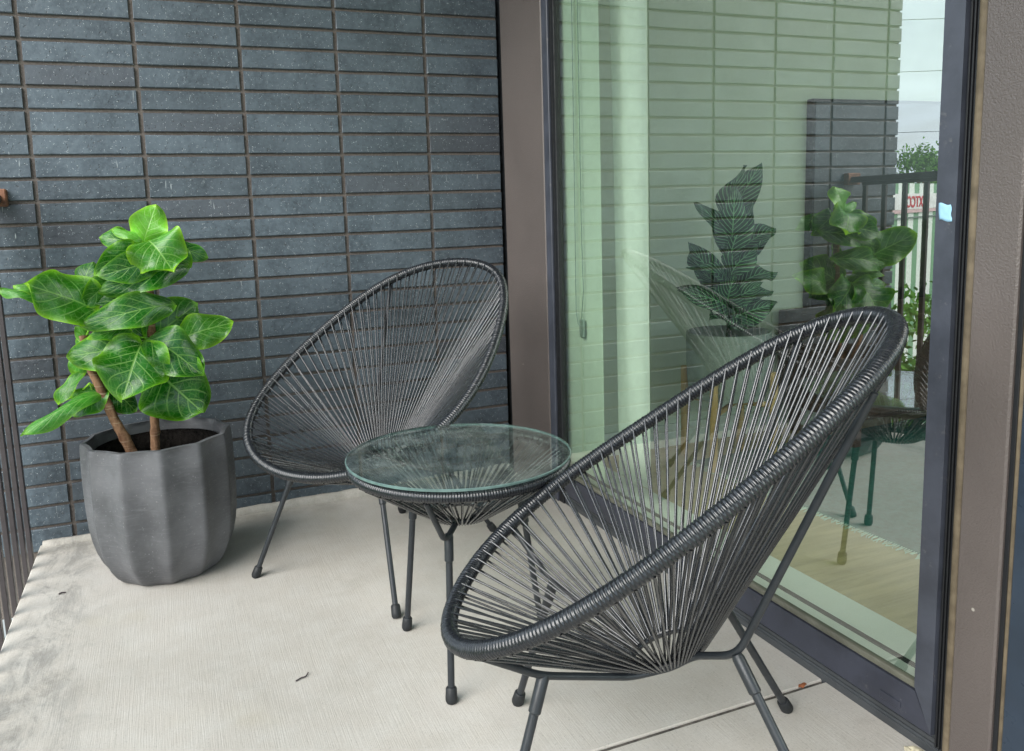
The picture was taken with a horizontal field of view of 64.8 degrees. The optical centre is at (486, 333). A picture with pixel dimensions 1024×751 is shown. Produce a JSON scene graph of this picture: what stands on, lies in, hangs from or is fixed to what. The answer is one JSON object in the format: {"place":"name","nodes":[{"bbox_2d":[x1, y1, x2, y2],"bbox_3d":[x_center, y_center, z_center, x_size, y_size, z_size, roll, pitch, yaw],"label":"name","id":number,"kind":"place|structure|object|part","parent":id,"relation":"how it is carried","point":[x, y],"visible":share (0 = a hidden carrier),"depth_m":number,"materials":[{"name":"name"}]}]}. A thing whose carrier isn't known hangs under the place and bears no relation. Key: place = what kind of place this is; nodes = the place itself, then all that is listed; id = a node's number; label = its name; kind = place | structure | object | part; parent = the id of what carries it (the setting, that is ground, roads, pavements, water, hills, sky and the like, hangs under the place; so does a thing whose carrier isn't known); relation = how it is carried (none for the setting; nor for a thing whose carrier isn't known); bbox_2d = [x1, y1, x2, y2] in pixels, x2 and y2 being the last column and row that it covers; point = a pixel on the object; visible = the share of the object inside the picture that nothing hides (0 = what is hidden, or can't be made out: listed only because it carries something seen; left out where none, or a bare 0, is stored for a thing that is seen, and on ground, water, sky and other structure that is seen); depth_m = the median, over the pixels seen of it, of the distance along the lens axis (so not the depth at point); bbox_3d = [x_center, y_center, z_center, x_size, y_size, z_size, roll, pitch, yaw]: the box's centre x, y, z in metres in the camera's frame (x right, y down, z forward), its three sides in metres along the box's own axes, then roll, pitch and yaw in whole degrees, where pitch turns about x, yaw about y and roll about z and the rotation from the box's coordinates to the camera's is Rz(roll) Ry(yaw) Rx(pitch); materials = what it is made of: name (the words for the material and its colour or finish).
{"place":"outdoors","nodes":[
{"label":"outdoors","id":0,"kind":"place"},
{"bbox_2d":[2,618,12,637],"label":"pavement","id":1,"kind":"structure","parent":0,"point":[4,628],"depth_m":14.30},
{"bbox_2d":[0,0,509,619],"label":"brick wall","id":2,"kind":"structure","parent":0,"point":[300,172],"depth_m":2.62,"materials":[{"name":"grey brick"}]},
{"bbox_2d":[0,189,34,650],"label":"railing","id":3,"kind":"object","parent":2,"relation":"attached to","point":[13,462],"visible":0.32,"depth_m":2.24,"materials":[{"name":"brown metal"}]},
{"bbox_2d":[0,469,924,750],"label":"floor","id":4,"kind":"structure","parent":0,"point":[226,651],"depth_m":1.75,"materials":[{"name":"concrete"}]},
{"bbox_2d":[79,417,236,585],"bbox_3d":[-0.912,0.473,2.281,0.399,0.390,0.399,-5,9,-21],"label":"plant pot","id":5,"kind":"object","parent":4,"relation":"on","point":[165,513],"visible":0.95,"depth_m":2.14,"materials":[{"name":"grey concrete"},{"name":"dark soil"}]},
{"bbox_2d":[0,204,233,451],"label":"fiddle leaf fig","id":6,"kind":"object","parent":5,"relation":"on","point":[145,341],"visible":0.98,"depth_m":2.14,"materials":[{"name":"green plant"}]},
{"bbox_2d":[42,463,510,547],"bbox_3d":[-0.638,0.579,2.766,1.570,0.041,0.033,-5,9,-21],"label":"cement fillet","id":7,"kind":"object","parent":4,"relation":"on","point":[316,499],"visible":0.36,"depth_m":2.77,"materials":[{"name":"concrete"}]},
{"bbox_2d":[243,258,508,618],"bbox_3d":[-0.273,0.228,2.298,0.698,0.836,0.806,3,10,31],"label":"lounge chair","id":8,"kind":"object","parent":4,"relation":"on","point":[448,407],"visible":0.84,"depth_m":2.35,"materials":[{"name":"black plastic"}]},
{"bbox_2d":[345,423,570,704],"bbox_3d":[-0.051,0.482,1.757,0.480,0.464,0.480,-5,9,-21],"label":"side table","id":9,"kind":"object","parent":4,"relation":"on","point":[492,499],"visible":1,"depth_m":1.77,"materials":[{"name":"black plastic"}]},
{"bbox_2d":[440,306,908,750],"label":"lounge chair","id":10,"kind":"object","parent":4,"relation":"on","point":[750,543],"visible":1,"depth_m":1.20,"materials":[{"name":"black plastic"}]},
{"bbox_2d":[600,682,821,750],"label":"floor joint","id":11,"kind":"object","parent":4,"relation":"in","point":[693,722],"visible":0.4,"depth_m":1.53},
{"bbox_2d":[798,682,806,687],"bbox_3d":[0.637,0.707,1.620,0.024,0.006,0.010,-6,9,-27],"label":"dry leaf","id":12,"kind":"object","parent":11,"relation":"in","point":[802,685],"visible":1,"depth_m":1.62,"materials":[{"name":"brown plant"}]},
{"bbox_2d":[907,746,923,750],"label":"sealant crumb","id":13,"kind":"object","parent":4,"relation":"on","point":[914,748],"visible":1,"depth_m":1.42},
{"bbox_2d":[499,0,551,476],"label":"wall panel","id":14,"kind":"structure","parent":0,"point":[521,69],"depth_m":2.75,"materials":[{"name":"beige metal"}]},
{"bbox_2d":[495,0,1023,750],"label":"wall panel","id":15,"kind":"structure","parent":0,"point":[993,346],"depth_m":1.24,"materials":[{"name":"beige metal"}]},
{"bbox_2d":[605,410,926,634],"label":"room floor","id":16,"kind":"structure","parent":0,"point":[878,577],"depth_m":2.13,"materials":[{"name":"beige wood"}]},
{"bbox_2d":[681,365,778,473],"bbox_3d":[0.880,0.297,2.935,0.257,0.340,0.257,-4,9,-11],"label":"plant stand","id":17,"kind":"object","parent":16,"relation":"on","point":[684,409],"visible":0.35,"depth_m":2.87,"materials":[{"name":"brown wood"}]},
{"bbox_2d":[686,325,771,403],"bbox_3d":[0.874,0.111,2.908,0.296,0.243,0.296,-5,9,-21],"label":"planter","id":18,"kind":"object","parent":17,"relation":"on","point":[709,349],"visible":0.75,"depth_m":2.80,"materials":[{"name":"ceramic"}]},
{"bbox_2d":[676,163,777,336],"bbox_3d":[0.860,-0.278,2.832,0.426,0.631,0.291,-5,9,-21],"label":"zebra plant","id":19,"kind":"object","parent":18,"relation":"on","point":[736,293],"visible":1,"depth_m":2.79,"materials":[{"name":"green plant"}]},
{"bbox_2d":[605,467,916,676],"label":"floor sill","id":20,"kind":"structure","parent":16,"relation":"on","point":[899,639],"depth_m":1.84,"materials":[{"name":"white paint"}]},
{"bbox_2d":[690,416,925,558],"bbox_3d":[2.402,0.558,1.923,2.230,0.010,3.203,-6,9,-24],"label":"rug","id":21,"kind":"object","parent":16,"relation":"on","point":[875,490],"visible":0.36,"depth_m":2.61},
{"bbox_2d":[778,296,931,447],"bbox_3d":[2.057,0.105,3.410,1.700,0.500,0.420,-5,9,-21],"label":"console","id":22,"kind":"object","parent":21,"relation":"on","point":[903,389],"visible":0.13,"depth_m":3.03,"materials":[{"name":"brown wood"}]},
{"bbox_3d":[1.607,0.118,3.019,0.540,0.340,0.029,-5,9,-21],"label":"door","id":23,"kind":"part","parent":22,"relation":"part of","materials":[{"name":"glass"}]},
{"bbox_2d":[598,0,944,432],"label":"room wall","id":24,"kind":"structure","parent":0,"point":[734,86],"depth_m":3.11,"materials":[{"name":"beige paint"}]},
{"bbox_2d":[604,406,815,455],"bbox_3d":[2.409,0.241,3.811,4.540,0.090,0.014,-5,9,-21],"label":"baseboard","id":25,"kind":"object","parent":24,"relation":"attached to","point":[672,432],"depth_m":3.19,"materials":[{"name":"white paint"}]},
{"bbox_2d":[803,99,940,307],"bbox_3d":[1.877,-0.563,3.476,1.250,0.845,0.040,-5,9,-21],"label":"television","id":26,"kind":"object","parent":24,"relation":"attached to","point":[870,193],"visible":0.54,"depth_m":3.34,"materials":[{"name":"black glass"}]},
{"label":"room ceiling","id":27,"kind":"structure","parent":0,"visible":0},
{"bbox_2d":[610,0,650,488],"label":"curtain","id":28,"kind":"object","parent":27,"relation":"hanging from","point":[629,50],"visible":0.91,"depth_m":2.37,"materials":[{"name":"white fabric"}]},
{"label":"facade wall","id":29,"kind":"structure","parent":0,"visible":0},
{"bbox_2d":[541,0,987,750],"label":"window","id":30,"kind":"structure","parent":29,"relation":"attached to","point":[915,708],"depth_m":1.37,"materials":[{"name":"metal"}]},
{"bbox_2d":[571,0,585,337],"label":"blind chain","id":31,"kind":"object","parent":30,"relation":"hanging from","point":[582,329],"visible":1,"depth_m":2.46,"materials":[{"name":"white plastic"}]},
{"bbox_2d":[558,0,604,490],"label":"curtain","id":32,"kind":"object","parent":30,"relation":"hanging from","point":[585,392],"visible":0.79,"depth_m":2.48,"materials":[{"name":"fabric"}]},
{"bbox_2d":[939,203,951,221],"bbox_3d":[0.732,-0.193,1.285,0.002,0.030,0.025,-5,9,-21],"label":"tape","id":33,"kind":"object","parent":30,"relation":"attached to","point":[945,210],"visible":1,"depth_m":1.28,"materials":[{"name":"blue plastic"}]},
{"bbox_2d":[992,237,1023,750],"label":"window","id":34,"kind":"structure","parent":29,"relation":"attached to","point":[1008,731],"depth_m":1.23,"materials":[{"name":"glass"}]}
]}

